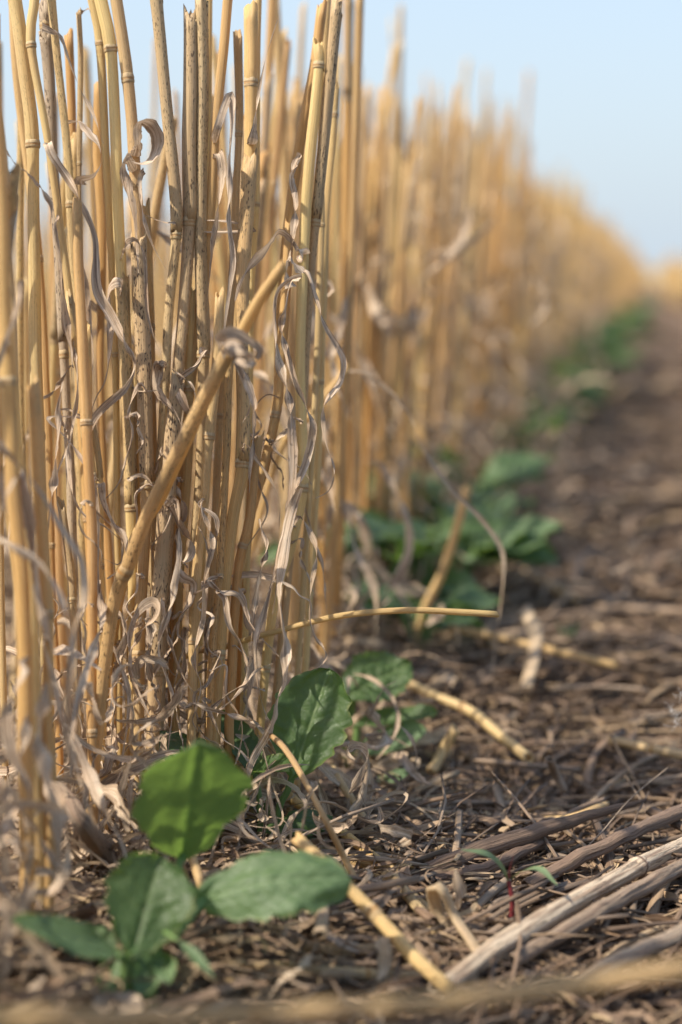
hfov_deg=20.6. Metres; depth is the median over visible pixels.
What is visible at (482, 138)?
straw stem
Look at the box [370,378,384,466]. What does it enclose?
straw stem
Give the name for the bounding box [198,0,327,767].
straw stem
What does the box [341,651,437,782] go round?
canola seedling
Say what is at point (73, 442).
straw stem
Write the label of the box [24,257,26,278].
straw stem
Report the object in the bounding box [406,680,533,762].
straw stem
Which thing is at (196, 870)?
straw stem
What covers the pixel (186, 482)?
straw stem
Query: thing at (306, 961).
dry leaf
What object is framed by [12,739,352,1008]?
canola seedling
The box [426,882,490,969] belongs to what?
straw stem
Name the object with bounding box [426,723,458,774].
straw stem
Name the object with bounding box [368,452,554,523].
canola seedling
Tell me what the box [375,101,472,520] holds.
straw stem
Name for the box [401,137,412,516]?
straw stem
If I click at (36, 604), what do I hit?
straw stem
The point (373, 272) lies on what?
straw stem
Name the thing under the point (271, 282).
straw stem
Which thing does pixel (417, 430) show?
straw stem
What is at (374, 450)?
straw stem
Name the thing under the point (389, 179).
straw stem
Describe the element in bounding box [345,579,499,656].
canola seedling
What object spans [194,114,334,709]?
straw stem
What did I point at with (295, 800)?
straw stem
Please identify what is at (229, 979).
straw stem
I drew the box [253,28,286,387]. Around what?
straw stem
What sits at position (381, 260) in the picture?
straw stem
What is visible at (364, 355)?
straw stem
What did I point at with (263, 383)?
straw stem
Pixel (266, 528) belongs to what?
straw stem
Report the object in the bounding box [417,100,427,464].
straw stem
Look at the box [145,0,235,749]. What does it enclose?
straw stem
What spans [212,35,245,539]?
straw stem
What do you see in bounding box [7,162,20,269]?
straw stem
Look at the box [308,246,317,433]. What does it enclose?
straw stem
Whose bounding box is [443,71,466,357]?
straw stem
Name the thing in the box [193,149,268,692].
straw stem
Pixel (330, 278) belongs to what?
straw stem
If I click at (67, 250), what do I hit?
straw stem
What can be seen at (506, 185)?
straw stem
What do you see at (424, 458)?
straw stem
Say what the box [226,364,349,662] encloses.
straw stem
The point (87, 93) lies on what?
straw stem
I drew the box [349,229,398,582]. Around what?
straw stem
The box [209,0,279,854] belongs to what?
straw stem
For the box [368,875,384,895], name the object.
dry leaf
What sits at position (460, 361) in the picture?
straw stem
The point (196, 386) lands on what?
straw stem
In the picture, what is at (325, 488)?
straw stem
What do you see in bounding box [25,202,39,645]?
straw stem
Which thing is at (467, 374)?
straw stem
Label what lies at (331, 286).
dry leaf
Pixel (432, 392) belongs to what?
straw stem
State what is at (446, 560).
straw stem
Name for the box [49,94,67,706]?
straw stem
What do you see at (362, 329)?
straw stem
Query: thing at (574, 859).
old stalk
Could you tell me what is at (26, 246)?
straw stem
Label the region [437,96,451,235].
straw stem
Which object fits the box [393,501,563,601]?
canola seedling
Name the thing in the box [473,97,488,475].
straw stem
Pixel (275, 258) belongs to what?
straw stem
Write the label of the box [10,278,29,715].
straw stem
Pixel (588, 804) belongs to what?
straw stem
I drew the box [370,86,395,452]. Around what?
straw stem
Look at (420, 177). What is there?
straw stem
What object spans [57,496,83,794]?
straw stem
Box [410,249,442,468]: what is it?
straw stem
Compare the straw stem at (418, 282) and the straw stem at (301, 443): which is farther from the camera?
the straw stem at (418, 282)
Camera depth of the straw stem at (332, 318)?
0.81 m
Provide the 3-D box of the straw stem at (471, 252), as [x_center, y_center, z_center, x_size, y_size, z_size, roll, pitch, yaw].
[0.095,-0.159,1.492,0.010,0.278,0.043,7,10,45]
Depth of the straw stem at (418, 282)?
1.03 m
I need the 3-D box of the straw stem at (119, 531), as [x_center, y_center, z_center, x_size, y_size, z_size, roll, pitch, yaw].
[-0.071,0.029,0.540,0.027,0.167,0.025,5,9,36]
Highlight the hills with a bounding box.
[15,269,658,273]
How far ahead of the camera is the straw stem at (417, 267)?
1.22 m
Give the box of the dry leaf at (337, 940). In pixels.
[298,914,358,952]
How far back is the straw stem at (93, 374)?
1.42 m
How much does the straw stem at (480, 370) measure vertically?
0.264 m
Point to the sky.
(605, 102)
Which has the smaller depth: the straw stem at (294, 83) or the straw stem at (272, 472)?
the straw stem at (272, 472)
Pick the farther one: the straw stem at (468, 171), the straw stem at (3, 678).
the straw stem at (468, 171)
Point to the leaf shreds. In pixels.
(52, 991)
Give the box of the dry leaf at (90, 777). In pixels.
[65,723,126,857]
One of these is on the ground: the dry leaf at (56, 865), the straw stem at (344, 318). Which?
the straw stem at (344, 318)
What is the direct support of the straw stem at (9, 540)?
on the ground
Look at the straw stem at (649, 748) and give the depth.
0.65 m
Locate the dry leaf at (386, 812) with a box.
[354,810,397,829]
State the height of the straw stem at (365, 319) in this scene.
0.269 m
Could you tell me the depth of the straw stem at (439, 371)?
1.27 m
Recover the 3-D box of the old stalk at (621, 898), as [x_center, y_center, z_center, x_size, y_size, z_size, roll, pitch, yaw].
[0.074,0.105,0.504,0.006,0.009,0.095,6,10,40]
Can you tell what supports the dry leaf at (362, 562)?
on the straw residue
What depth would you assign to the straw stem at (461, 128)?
1.25 m
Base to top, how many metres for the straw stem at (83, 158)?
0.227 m
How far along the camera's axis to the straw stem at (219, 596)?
0.55 m
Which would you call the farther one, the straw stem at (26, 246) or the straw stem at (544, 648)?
the straw stem at (26, 246)
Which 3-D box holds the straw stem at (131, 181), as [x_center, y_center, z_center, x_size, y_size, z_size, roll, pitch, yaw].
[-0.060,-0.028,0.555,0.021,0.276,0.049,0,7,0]
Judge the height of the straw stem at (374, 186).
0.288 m
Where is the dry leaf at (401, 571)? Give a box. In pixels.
[368,460,413,641]
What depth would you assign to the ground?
2.02 m
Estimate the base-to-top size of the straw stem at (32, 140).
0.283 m
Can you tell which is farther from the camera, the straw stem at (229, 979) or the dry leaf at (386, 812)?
the dry leaf at (386, 812)
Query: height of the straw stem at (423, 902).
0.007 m
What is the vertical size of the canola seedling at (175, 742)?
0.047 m
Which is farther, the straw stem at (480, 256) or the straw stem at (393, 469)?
the straw stem at (480, 256)
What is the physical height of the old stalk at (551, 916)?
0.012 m
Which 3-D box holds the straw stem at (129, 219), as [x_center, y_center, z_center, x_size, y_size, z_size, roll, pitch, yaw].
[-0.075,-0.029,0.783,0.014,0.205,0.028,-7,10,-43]
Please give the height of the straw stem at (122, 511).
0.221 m
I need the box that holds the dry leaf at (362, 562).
[341,497,377,634]
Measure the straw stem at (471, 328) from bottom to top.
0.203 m
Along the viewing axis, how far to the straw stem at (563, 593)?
0.93 m
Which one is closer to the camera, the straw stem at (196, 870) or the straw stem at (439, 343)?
the straw stem at (196, 870)
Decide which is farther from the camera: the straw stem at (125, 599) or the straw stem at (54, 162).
the straw stem at (125, 599)
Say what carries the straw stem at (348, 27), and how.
on the ground
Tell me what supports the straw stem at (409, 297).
on the ground
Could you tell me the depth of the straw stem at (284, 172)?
0.72 m
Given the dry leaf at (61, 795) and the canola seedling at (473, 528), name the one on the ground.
the canola seedling at (473, 528)
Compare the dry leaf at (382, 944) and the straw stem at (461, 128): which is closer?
the dry leaf at (382, 944)
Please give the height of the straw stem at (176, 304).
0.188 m
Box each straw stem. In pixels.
[0,28,52,854]
[0,41,88,979]
[0,119,26,861]
[0,280,54,907]
[0,960,681,1023]
[3,122,25,554]
[5,514,13,576]
[6,646,87,759]
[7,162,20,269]
[8,0,59,740]
[9,11,63,775]
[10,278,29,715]
[16,121,35,542]
[24,210,62,465]
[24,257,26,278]
[25,156,66,468]
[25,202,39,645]
[26,0,135,826]
[26,375,106,952]
[38,0,102,728]
[41,321,127,829]
[43,0,117,624]
[46,163,68,617]
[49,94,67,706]
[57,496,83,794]
[63,126,77,541]
[63,302,134,663]
[64,28,92,713]
[68,8,101,200]
[70,132,159,701]
[70,161,82,635]
[72,197,102,873]
[82,142,85,227]
[83,46,112,603]
[86,327,262,860]
[87,243,97,431]
[88,0,136,798]
[92,0,171,776]
[92,325,232,422]
[92,370,95,380]
[93,81,116,803]
[100,0,166,832]
[104,118,194,593]
[104,319,109,459]
[106,155,125,664]
[106,260,287,711]
[106,375,146,708]
[107,367,196,848]
[117,0,182,696]
[123,377,181,832]
[125,115,176,649]
[127,199,149,592]
[134,197,183,588]
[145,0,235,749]
[148,43,172,365]
[149,3,255,752]
[156,150,163,411]
[166,607,498,686]
[167,244,210,554]
[170,287,195,731]
[172,0,210,733]
[173,88,218,493]
[178,286,311,747]
[180,218,292,750]
[182,95,212,625]
[182,388,230,712]
[185,475,192,593]
[189,855,203,887]
[192,362,278,777]
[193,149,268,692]
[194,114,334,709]
[197,0,211,737]
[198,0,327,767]
[202,0,276,692]
[204,29,243,738]
[204,919,236,997]
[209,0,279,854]
[210,193,263,584]
[211,202,221,364]
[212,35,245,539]
[212,77,222,452]
[217,52,231,473]
[224,430,264,843]
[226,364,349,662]
[232,0,301,668]
[233,67,234,367]
[235,36,346,820]
[238,960,422,980]
[239,0,261,772]
[250,39,290,570]
[250,941,393,955]
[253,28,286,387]
[253,141,324,541]
[255,473,281,622]
[258,200,341,504]
[258,252,271,434]
[258,393,265,542]
[260,99,349,527]
[261,381,272,399]
[262,129,291,583]
[263,59,279,372]
[264,0,342,788]
[264,398,332,485]
[266,183,332,624]
[267,293,318,591]
[267,393,311,522]
[269,733,359,884]
[275,478,282,615]
[282,787,379,863]
[284,99,333,674]
[284,163,324,662]
[285,127,318,366]
[285,841,415,873]
[286,0,330,814]
[286,91,291,141]
[286,107,290,169]
[287,121,327,633]
[291,831,454,991]
[292,76,310,357]
[292,142,312,612]
[294,79,339,795]
[296,1,305,99]
[302,82,303,99]
[307,54,355,621]
[307,385,308,433]
[308,139,341,586]
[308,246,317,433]
[321,0,363,655]
[324,64,383,597]
[324,233,340,496]
[325,51,378,468]
[330,764,382,852]
[332,0,354,669]
[339,239,340,313]
[340,96,342,128]
[340,277,396,560]
[346,463,348,501]
[347,45,397,469]
[347,379,355,569]
[348,142,372,480]
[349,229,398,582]
[354,94,377,507]
[358,334,361,508]
[360,95,420,579]
[360,158,376,488]
[360,170,369,509]
[361,219,379,510]
[363,83,415,520]
[365,296,373,416]
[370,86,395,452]
[370,280,378,509]
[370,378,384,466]
[371,129,373,159]
[372,87,390,467]
[372,93,398,500]
[372,148,395,429]
[373,94,391,419]
[373,869,446,946]
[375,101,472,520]
[376,119,444,511]
[381,162,437,515]
[384,4,413,460]
[384,347,395,473]
[385,141,388,202]
[388,185,432,515]
[390,106,412,469]
[390,271,395,355]
[391,16,452,386]
[392,239,394,288]
[394,208,418,443]
[395,184,436,447]
[396,334,425,521]
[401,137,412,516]
[405,121,407,138]
[405,134,444,496]
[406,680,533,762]
[408,279,412,389]
[409,485,471,656]
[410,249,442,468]
[410,889,428,908]
[412,148,422,420]
[412,171,415,207]
[412,832,452,846]
[413,107,444,431]
[413,266,422,436]
[414,190,423,439]
[415,145,421,196]
[415,328,454,503]
[415,330,429,459]
[416,84,458,519]
[416,807,455,815]
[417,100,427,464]
[418,184,429,468]
[419,97,421,252]
[420,337,442,454]
[422,115,451,501]
[424,74,439,258]
[424,110,466,494]
[424,132,468,500]
[424,164,436,398]
[425,181,492,457]
[426,115,457,407]
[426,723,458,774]
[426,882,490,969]
[431,169,439,424]
[433,142,475,503]
[434,82,438,241]
[436,242,463,441]
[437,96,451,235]
[440,115,459,335]
[440,116,464,444]
[441,102,467,446]
[442,134,518,496]
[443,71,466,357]
[445,105,452,310]
[449,625,618,668]
[450,137,460,412]
[451,68,488,408]
[452,119,472,391]
[453,148,467,481]
[453,163,484,374]
[455,115,476,489]
[456,123,469,308]
[457,59,469,133]
[459,108,493,428]
[461,110,510,464]
[464,324,469,421]
[465,140,480,374]
[467,115,514,470]
[467,216,483,474]
[468,877,511,911]
[469,140,494,445]
[470,122,516,417]
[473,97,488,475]
[473,229,504,445]
[473,758,580,772]
[476,917,513,943]
[480,195,489,479]
[481,70,530,425]
[484,99,513,437]
[484,883,546,930]
[486,140,499,443]
[495,142,527,415]
[497,561,582,604]
[504,239,522,440]
[519,605,541,692]
[533,797,605,819]
[544,801,608,817]
[545,756,567,793]
[607,736,681,758]
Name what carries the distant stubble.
on the ground
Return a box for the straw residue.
[0,279,681,1023]
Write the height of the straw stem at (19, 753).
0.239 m
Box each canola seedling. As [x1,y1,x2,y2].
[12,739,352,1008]
[159,730,205,758]
[221,668,352,841]
[258,509,478,621]
[330,507,559,600]
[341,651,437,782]
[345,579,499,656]
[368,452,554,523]
[385,496,498,562]
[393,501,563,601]
[397,442,543,492]
[472,410,570,453]
[501,389,586,430]
[519,361,612,413]
[530,376,603,390]
[541,341,627,379]
[555,328,643,373]
[576,316,647,369]
[598,301,663,343]
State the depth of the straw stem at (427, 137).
1.22 m
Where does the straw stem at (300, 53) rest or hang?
on the ground
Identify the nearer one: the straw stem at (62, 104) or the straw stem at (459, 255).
the straw stem at (62, 104)
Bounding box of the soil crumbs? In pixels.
[159,546,680,1012]
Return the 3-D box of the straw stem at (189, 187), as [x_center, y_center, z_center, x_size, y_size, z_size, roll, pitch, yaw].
[-0.045,-0.019,0.548,0.026,0.260,0.059,3,8,20]
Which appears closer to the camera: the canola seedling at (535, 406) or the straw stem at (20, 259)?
the straw stem at (20, 259)
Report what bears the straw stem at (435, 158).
on the ground
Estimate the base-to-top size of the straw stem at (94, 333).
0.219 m
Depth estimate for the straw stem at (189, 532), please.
0.88 m
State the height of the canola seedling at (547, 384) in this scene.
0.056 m
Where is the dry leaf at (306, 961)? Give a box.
[267,954,321,999]
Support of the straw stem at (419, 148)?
on the ground
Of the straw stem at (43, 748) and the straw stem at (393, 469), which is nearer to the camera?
the straw stem at (43, 748)
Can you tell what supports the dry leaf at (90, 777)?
on the leaf shreds
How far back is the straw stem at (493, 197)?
1.47 m
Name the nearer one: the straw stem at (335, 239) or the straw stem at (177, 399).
the straw stem at (177, 399)
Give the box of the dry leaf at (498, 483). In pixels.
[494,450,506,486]
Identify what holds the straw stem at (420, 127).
on the ground
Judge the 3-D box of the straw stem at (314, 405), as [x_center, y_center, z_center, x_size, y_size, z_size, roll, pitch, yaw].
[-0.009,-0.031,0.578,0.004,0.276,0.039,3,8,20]
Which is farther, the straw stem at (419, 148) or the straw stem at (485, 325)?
the straw stem at (419, 148)
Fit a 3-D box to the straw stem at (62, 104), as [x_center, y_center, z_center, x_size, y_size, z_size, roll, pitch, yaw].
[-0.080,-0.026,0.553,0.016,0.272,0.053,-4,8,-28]
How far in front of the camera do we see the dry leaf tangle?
0.70 m
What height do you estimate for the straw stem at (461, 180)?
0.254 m
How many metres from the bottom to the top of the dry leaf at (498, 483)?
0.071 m
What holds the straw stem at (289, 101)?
on the ground
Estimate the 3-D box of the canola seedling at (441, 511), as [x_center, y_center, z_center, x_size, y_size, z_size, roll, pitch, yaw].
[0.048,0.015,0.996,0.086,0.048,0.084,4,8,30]
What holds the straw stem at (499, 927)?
on the leaf shreds
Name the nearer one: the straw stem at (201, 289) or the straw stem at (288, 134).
the straw stem at (201, 289)
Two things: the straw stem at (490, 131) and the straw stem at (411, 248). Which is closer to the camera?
the straw stem at (411, 248)
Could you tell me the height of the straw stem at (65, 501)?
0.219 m
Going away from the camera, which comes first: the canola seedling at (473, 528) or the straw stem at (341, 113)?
the canola seedling at (473, 528)
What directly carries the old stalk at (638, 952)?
on the ground
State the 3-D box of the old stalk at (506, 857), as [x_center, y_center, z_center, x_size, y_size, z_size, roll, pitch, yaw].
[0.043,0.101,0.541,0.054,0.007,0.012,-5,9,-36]
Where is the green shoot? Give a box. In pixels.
[556,621,578,645]
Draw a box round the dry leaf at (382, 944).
[374,936,392,982]
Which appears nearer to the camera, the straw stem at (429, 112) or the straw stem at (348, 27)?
the straw stem at (348, 27)
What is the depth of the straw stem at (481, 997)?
0.31 m
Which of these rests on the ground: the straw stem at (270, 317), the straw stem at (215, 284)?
the straw stem at (270, 317)
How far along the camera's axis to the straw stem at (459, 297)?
1.40 m
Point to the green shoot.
(561, 631)
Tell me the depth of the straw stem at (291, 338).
0.72 m
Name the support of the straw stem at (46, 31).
on the ground
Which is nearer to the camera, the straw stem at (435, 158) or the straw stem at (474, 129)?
the straw stem at (435, 158)
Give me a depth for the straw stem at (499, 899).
0.51 m
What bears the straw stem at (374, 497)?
on the ground
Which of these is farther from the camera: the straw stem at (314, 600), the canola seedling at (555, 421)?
the canola seedling at (555, 421)
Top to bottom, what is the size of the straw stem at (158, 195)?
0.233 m
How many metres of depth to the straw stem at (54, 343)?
0.64 m
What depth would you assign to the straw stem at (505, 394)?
1.50 m
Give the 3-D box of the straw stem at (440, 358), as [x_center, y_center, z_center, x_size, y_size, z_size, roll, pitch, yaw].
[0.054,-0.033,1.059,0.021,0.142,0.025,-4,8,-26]
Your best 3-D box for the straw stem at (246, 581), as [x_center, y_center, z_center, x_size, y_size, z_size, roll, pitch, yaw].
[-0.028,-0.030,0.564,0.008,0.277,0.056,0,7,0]
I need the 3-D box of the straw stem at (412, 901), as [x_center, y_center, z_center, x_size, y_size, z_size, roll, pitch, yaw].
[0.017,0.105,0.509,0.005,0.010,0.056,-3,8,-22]
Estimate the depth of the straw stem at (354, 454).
0.89 m
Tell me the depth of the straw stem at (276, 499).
0.85 m
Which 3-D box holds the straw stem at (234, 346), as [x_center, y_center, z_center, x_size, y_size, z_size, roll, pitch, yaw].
[-0.044,0.032,0.506,0.021,0.165,0.072,-7,10,-44]
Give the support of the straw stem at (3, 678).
on the ground
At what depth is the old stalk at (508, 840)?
0.55 m
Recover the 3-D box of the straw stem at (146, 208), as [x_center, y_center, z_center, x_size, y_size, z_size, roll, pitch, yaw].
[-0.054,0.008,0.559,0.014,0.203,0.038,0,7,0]
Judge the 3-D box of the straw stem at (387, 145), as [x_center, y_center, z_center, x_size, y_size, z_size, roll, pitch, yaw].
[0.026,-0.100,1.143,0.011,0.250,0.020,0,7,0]
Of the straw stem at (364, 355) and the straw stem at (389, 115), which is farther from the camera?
the straw stem at (389, 115)
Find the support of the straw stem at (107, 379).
on the ground
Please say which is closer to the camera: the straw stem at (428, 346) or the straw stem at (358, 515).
the straw stem at (358, 515)
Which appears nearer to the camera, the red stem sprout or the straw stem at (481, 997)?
the straw stem at (481, 997)
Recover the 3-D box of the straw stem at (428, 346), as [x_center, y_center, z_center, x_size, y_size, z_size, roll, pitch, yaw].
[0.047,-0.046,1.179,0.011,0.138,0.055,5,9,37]
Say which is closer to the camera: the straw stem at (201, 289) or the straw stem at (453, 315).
the straw stem at (201, 289)
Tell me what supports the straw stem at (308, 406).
on the ground
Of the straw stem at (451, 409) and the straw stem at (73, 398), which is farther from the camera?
the straw stem at (451, 409)
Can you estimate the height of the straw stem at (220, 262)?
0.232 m
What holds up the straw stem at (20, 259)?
on the ground
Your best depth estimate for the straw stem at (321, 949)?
0.47 m
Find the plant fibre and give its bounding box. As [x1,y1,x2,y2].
[588,768,667,844]
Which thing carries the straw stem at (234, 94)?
on the ground
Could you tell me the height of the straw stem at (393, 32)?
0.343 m
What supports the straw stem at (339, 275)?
on the ground
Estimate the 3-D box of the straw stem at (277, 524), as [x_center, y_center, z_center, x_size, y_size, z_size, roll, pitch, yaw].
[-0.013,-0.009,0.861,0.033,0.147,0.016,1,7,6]
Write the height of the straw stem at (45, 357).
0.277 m
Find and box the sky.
[0,0,681,272]
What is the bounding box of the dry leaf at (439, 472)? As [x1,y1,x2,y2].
[349,370,504,681]
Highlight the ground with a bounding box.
[3,274,681,1023]
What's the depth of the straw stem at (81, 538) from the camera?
0.59 m
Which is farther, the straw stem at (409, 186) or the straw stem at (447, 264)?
the straw stem at (447, 264)
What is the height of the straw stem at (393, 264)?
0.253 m
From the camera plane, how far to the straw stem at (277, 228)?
0.94 m
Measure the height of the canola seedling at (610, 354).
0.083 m
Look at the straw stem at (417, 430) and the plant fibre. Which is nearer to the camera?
the plant fibre
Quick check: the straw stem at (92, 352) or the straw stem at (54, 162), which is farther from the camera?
the straw stem at (92, 352)
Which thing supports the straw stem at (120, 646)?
on the ground
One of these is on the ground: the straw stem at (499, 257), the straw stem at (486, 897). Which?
the straw stem at (499, 257)
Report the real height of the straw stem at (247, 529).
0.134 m
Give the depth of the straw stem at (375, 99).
1.16 m
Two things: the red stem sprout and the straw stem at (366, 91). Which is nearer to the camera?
the red stem sprout
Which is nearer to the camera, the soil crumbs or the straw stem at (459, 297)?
the soil crumbs
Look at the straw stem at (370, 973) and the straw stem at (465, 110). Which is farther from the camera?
the straw stem at (465, 110)
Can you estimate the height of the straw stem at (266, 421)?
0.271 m
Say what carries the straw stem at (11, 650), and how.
on the straw residue
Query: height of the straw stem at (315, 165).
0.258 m
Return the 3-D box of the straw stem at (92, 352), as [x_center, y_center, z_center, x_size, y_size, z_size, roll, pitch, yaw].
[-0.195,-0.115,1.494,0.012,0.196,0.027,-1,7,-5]
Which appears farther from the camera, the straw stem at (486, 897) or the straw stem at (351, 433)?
the straw stem at (351, 433)
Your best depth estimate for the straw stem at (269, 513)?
0.93 m
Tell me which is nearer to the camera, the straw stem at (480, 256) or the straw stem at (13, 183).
the straw stem at (13, 183)
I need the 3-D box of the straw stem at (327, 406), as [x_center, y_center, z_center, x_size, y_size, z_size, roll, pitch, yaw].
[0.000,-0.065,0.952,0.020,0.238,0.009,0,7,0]
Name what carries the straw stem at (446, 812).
on the straw residue
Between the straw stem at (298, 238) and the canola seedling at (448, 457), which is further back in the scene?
the canola seedling at (448, 457)
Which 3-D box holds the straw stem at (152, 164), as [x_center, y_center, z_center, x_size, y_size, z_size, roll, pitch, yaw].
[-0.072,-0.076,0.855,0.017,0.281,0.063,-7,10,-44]
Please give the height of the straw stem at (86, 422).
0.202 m
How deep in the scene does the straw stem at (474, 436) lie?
1.18 m
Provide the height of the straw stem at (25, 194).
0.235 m
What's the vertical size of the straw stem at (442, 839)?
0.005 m
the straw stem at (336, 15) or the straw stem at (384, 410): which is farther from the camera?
the straw stem at (384, 410)
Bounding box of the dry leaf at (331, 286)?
[314,279,334,295]
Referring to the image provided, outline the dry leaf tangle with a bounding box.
[0,117,642,1007]
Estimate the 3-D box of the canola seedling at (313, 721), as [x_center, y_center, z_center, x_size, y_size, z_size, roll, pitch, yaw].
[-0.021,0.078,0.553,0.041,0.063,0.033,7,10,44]
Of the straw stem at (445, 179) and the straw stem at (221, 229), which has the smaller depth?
the straw stem at (221, 229)
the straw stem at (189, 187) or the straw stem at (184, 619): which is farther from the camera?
the straw stem at (184, 619)
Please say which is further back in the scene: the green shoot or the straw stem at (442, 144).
the straw stem at (442, 144)
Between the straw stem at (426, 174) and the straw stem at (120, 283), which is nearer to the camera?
the straw stem at (120, 283)
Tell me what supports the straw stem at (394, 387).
on the ground
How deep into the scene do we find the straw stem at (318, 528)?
0.72 m
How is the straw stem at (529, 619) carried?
on the ground
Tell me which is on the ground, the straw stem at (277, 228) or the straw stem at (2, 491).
the straw stem at (2, 491)
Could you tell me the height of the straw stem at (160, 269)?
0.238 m
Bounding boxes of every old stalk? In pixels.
[60,782,119,873]
[410,798,646,875]
[415,839,545,886]
[428,837,681,992]
[505,858,681,968]
[520,803,681,889]
[580,921,681,973]
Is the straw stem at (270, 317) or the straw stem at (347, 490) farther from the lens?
the straw stem at (347, 490)
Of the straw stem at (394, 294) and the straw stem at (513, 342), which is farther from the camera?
the straw stem at (513, 342)
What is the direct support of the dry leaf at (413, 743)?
on the ground
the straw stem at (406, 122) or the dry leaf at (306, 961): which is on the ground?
the straw stem at (406, 122)
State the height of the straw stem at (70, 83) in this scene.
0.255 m
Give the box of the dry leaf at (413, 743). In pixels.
[394,725,416,798]
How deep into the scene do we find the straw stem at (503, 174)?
1.43 m
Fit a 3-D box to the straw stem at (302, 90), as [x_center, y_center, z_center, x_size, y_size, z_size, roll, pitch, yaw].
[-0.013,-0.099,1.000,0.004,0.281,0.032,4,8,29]
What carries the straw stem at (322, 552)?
on the ground
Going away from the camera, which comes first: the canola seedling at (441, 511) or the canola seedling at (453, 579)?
the canola seedling at (453, 579)
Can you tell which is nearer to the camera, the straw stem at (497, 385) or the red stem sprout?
the red stem sprout
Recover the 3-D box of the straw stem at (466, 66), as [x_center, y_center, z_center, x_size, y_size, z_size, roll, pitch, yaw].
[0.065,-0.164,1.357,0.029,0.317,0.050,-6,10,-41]
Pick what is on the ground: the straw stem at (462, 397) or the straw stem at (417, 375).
the straw stem at (462, 397)
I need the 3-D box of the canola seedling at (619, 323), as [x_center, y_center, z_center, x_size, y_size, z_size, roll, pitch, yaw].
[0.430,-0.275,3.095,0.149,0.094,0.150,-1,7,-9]
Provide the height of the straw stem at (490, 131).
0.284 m
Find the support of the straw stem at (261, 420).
on the straw residue
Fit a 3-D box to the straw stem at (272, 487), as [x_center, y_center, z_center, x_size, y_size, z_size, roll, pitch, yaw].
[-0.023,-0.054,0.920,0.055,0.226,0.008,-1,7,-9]
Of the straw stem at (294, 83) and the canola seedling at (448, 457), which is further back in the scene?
the canola seedling at (448, 457)
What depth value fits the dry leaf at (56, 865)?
0.44 m
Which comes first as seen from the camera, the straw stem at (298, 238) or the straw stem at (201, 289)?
the straw stem at (201, 289)
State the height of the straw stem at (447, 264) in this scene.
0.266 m
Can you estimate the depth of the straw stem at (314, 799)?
0.51 m
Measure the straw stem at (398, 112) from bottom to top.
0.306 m
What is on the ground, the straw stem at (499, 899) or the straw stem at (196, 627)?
the straw stem at (196, 627)
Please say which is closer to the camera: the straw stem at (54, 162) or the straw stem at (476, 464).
the straw stem at (54, 162)
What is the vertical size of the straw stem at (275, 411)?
0.197 m
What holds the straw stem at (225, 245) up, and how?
on the ground
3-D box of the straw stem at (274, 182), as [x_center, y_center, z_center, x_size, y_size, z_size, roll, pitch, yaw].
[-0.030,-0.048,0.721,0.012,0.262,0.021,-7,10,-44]
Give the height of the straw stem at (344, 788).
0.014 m
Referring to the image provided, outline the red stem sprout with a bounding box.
[461,849,556,917]
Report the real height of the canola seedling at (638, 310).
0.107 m
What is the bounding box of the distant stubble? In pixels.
[12,83,681,453]
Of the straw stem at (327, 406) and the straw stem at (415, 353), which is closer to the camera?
the straw stem at (327, 406)
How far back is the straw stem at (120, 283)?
0.56 m
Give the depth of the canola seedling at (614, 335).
2.62 m
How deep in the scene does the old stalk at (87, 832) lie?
0.49 m
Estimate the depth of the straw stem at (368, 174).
0.96 m
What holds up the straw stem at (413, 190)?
on the ground
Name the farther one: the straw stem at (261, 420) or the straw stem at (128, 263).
the straw stem at (261, 420)
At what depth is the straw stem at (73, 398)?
0.71 m
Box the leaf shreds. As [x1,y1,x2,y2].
[0,369,681,1023]
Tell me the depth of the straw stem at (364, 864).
0.54 m
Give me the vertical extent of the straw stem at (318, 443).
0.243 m
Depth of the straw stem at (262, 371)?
0.96 m
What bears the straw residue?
on the ground
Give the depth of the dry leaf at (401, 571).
0.76 m
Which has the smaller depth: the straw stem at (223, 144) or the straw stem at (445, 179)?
the straw stem at (223, 144)
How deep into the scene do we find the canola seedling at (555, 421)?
1.48 m
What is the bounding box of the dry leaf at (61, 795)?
[29,779,70,905]
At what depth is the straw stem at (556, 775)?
0.62 m
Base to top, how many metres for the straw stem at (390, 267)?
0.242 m
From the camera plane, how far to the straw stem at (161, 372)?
0.56 m
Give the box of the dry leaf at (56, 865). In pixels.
[0,778,80,905]
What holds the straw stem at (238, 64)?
on the ground
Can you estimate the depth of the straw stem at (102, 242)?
0.59 m
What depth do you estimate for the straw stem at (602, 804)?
0.59 m
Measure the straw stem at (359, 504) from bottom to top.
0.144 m
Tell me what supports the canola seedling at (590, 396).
on the ground
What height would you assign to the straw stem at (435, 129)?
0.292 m
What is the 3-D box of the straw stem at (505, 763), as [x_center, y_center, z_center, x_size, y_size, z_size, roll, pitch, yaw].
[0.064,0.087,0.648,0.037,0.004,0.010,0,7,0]
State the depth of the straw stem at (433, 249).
1.09 m
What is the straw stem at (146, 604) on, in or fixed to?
on the ground
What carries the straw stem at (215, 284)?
on the straw residue
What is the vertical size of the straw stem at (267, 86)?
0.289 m
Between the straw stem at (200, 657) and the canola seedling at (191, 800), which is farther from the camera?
the straw stem at (200, 657)
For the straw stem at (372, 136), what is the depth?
1.45 m
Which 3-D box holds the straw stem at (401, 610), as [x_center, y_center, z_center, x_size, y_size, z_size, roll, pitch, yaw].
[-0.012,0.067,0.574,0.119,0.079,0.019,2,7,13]
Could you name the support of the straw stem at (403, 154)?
on the ground
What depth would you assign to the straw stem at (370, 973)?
0.46 m

